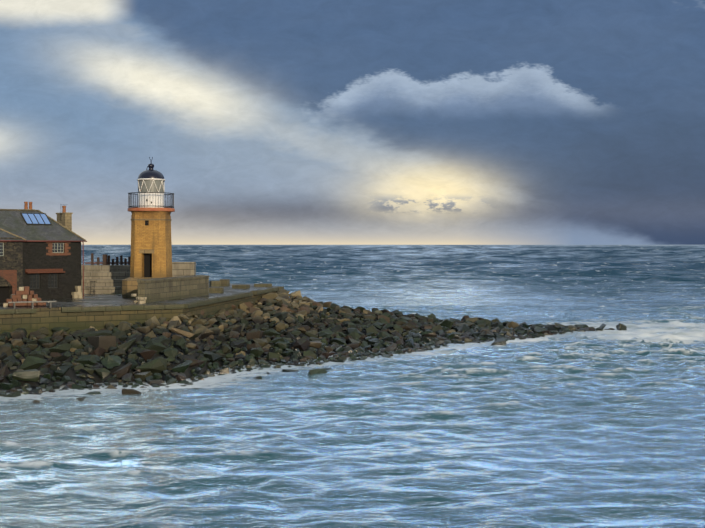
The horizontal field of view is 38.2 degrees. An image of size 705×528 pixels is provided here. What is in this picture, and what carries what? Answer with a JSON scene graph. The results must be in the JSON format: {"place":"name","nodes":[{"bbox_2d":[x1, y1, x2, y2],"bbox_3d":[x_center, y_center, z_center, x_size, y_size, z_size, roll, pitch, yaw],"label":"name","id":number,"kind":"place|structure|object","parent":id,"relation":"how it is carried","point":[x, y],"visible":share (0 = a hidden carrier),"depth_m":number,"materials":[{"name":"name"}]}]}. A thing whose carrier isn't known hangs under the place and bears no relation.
{"place":"outdoors","nodes":[
{"label":"outdoors","id":0,"kind":"place"},
{"bbox_2d":[0,284,276,338],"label":"quay pier","id":1,"kind":"structure","parent":0,"point":[46,316],"depth_m":73.80,"materials":[{"name":"stone"}]},
{"bbox_2d":[3,286,45,306],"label":"brick pile","id":2,"kind":"object","parent":1,"relation":"on","point":[25,293],"visible":0.88,"depth_m":72.20,"materials":[{"name":"brick"}]},
{"bbox_2d":[8,301,56,308],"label":"quay bench","id":3,"kind":"object","parent":1,"relation":"on","point":[32,304],"visible":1,"depth_m":70.23,"materials":[{"name":"grey wood"}]},
{"bbox_2d":[0,237,81,302],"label":"harbour house walls","id":4,"kind":"structure","parent":1,"relation":"on","point":[20,257],"depth_m":82.33,"materials":[{"name":"black stone"}]},
{"bbox_2d":[0,243,62,287],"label":"windows","id":5,"kind":"structure","parent":4,"relation":"on","point":[34,275],"depth_m":83.03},
{"bbox_2d":[0,242,63,255],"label":"house window frames","id":6,"kind":"structure","parent":4,"relation":"in","point":[57,249],"depth_m":83.42,"materials":[{"name":"white wood"}]},
{"bbox_2d":[0,241,70,293],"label":"brick window surround","id":7,"kind":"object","parent":4,"relation":"attached to","point":[10,276],"depth_m":77.54,"materials":[{"name":"red brick"}]},
{"bbox_2d":[0,210,84,240],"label":"house roof","id":8,"kind":"structure","parent":4,"relation":"on","point":[13,222],"depth_m":82.61,"materials":[{"name":"grey tile"}]},
{"bbox_2d":[20,213,51,224],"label":"skylight frame","id":9,"kind":"object","parent":8,"relation":"on","point":[36,219],"visible":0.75,"depth_m":83.67,"materials":[{"name":"metal"}]},
{"bbox_2d":[22,213,50,223],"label":"skylight glass","id":10,"kind":"object","parent":9,"relation":"in","point":[34,220],"depth_m":83.74,"materials":[{"name":"blue glass"}]},
{"bbox_2d":[0,209,85,240],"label":"house ridge tiles","id":11,"kind":"object","parent":8,"relation":"on","point":[41,212],"visible":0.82,"depth_m":83.93,"materials":[{"name":"tile"}]},
{"bbox_2d":[24,202,72,230],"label":"chimneys","id":12,"kind":"object","parent":8,"relation":"on","point":[64,217],"visible":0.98,"depth_m":86.02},
{"bbox_2d":[0,240,86,296],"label":"house gutters","id":13,"kind":"object","parent":4,"relation":"attached to","point":[52,241],"visible":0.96,"depth_m":82.76,"materials":[{"name":"metal"}]},
{"bbox_2d":[30,273,57,288],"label":"window frames","id":14,"kind":"structure","parent":4,"relation":"in","point":[36,277],"depth_m":82.99,"materials":[{"name":"black wood"}]},
{"bbox_2d":[25,269,64,272],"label":"awning","id":15,"kind":"object","parent":4,"relation":"attached to","point":[44,271],"visible":0.93,"depth_m":82.33,"materials":[{"name":"metal"}]},
{"bbox_2d":[71,286,81,297],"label":"stone blocks","id":16,"kind":"structure","parent":1,"relation":"on","point":[77,293],"depth_m":83.96,"materials":[{"name":"beige stone"}]},
{"bbox_2d":[90,281,95,294],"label":"iron gate","id":17,"kind":"structure","parent":1,"relation":"on","point":[93,291],"depth_m":89.29,"materials":[{"name":"black metal"}]},
{"bbox_2d":[122,277,151,297],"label":"lighthouse plinth","id":18,"kind":"structure","parent":1,"relation":"on","point":[129,286],"depth_m":83.58,"materials":[{"name":"beige stone"}]},
{"bbox_2d":[81,262,195,293],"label":"wall","id":19,"kind":"structure","parent":1,"relation":"on","point":[108,279],"depth_m":93.30,"materials":[{"name":"stone"}]},
{"bbox_2d":[85,253,130,264],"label":"timber posts","id":20,"kind":"object","parent":19,"relation":"on","point":[106,259],"visible":0.96,"depth_m":96.17,"materials":[{"name":"wood"}]},
{"bbox_2d":[131,294,146,303],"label":"stone blocks","id":21,"kind":"structure","parent":1,"relation":"on","point":[142,300],"depth_m":76.37,"materials":[{"name":"beige stone"}]},
{"bbox_2d":[0,286,283,313],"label":"quay coping","id":22,"kind":"object","parent":1,"relation":"on","point":[196,303],"visible":1,"depth_m":74.13,"materials":[{"name":"stone"}]},
{"bbox_2d":[130,215,171,277],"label":"lighthouse tower","id":23,"kind":"structure","parent":1,"relation":"on","point":[155,235],"depth_m":84.09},
{"bbox_2d":[131,211,170,215],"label":"cornice","id":24,"kind":"structure","parent":23,"relation":"on","point":[150,212],"depth_m":84.03,"materials":[{"name":"yellow stone"}]},
{"bbox_2d":[128,208,174,211],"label":"lighthouse gallery","id":25,"kind":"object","parent":24,"relation":"on","point":[152,209],"depth_m":83.79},
{"bbox_2d":[128,192,173,207],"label":"gallery railing","id":26,"kind":"object","parent":25,"relation":"on","point":[133,206],"visible":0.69,"depth_m":84.39,"materials":[{"name":"metal"}]},
{"bbox_2d":[137,178,164,207],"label":"lantern room","id":27,"kind":"object","parent":25,"relation":"on","point":[150,197],"visible":0.69,"depth_m":84.51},
{"bbox_2d":[138,157,163,178],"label":"lighthouse dome","id":28,"kind":"structure","parent":27,"relation":"on","point":[150,173],"depth_m":84.70,"materials":[{"name":"black metal"}]},
{"bbox_2d":[139,180,163,191],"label":"lantern room","id":29,"kind":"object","parent":27,"relation":"in","point":[148,183],"depth_m":84.48,"materials":[{"name":"glass"}]},
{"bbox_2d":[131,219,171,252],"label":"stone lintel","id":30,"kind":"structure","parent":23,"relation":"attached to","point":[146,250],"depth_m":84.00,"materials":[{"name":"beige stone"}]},
{"bbox_2d":[209,279,271,292],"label":"stone blocks","id":31,"kind":"structure","parent":1,"relation":"on","point":[215,287],"depth_m":106.48,"materials":[{"name":"stone"}]},
{"bbox_2d":[137,275,209,302],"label":"parapet wall","id":32,"kind":"structure","parent":0,"point":[162,289],"depth_m":81.96,"materials":[{"name":"stone"}]},
{"bbox_2d":[0,245,704,527],"bbox_3d":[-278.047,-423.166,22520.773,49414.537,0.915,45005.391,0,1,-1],"label":"sea","id":33,"kind":"structure","parent":0,"point":[603,428],"depth_m":49.06,"materials":[{"name":"blue liquid"}]},
{"bbox_2d":[0,288,626,402],"bbox_3d":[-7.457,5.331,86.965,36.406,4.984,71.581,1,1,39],"label":"breakwater rocks","id":34,"kind":"object","parent":33,"relation":"in","point":[430,329],"visible":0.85,"depth_m":73.89,"materials":[{"name":"grey stone"}]},
{"bbox_2d":[0,0,704,244],"label":"sky","id":35,"kind":"structure","parent":0,"point":[266,122],"materials":[{"name":"blue"}]}
]}

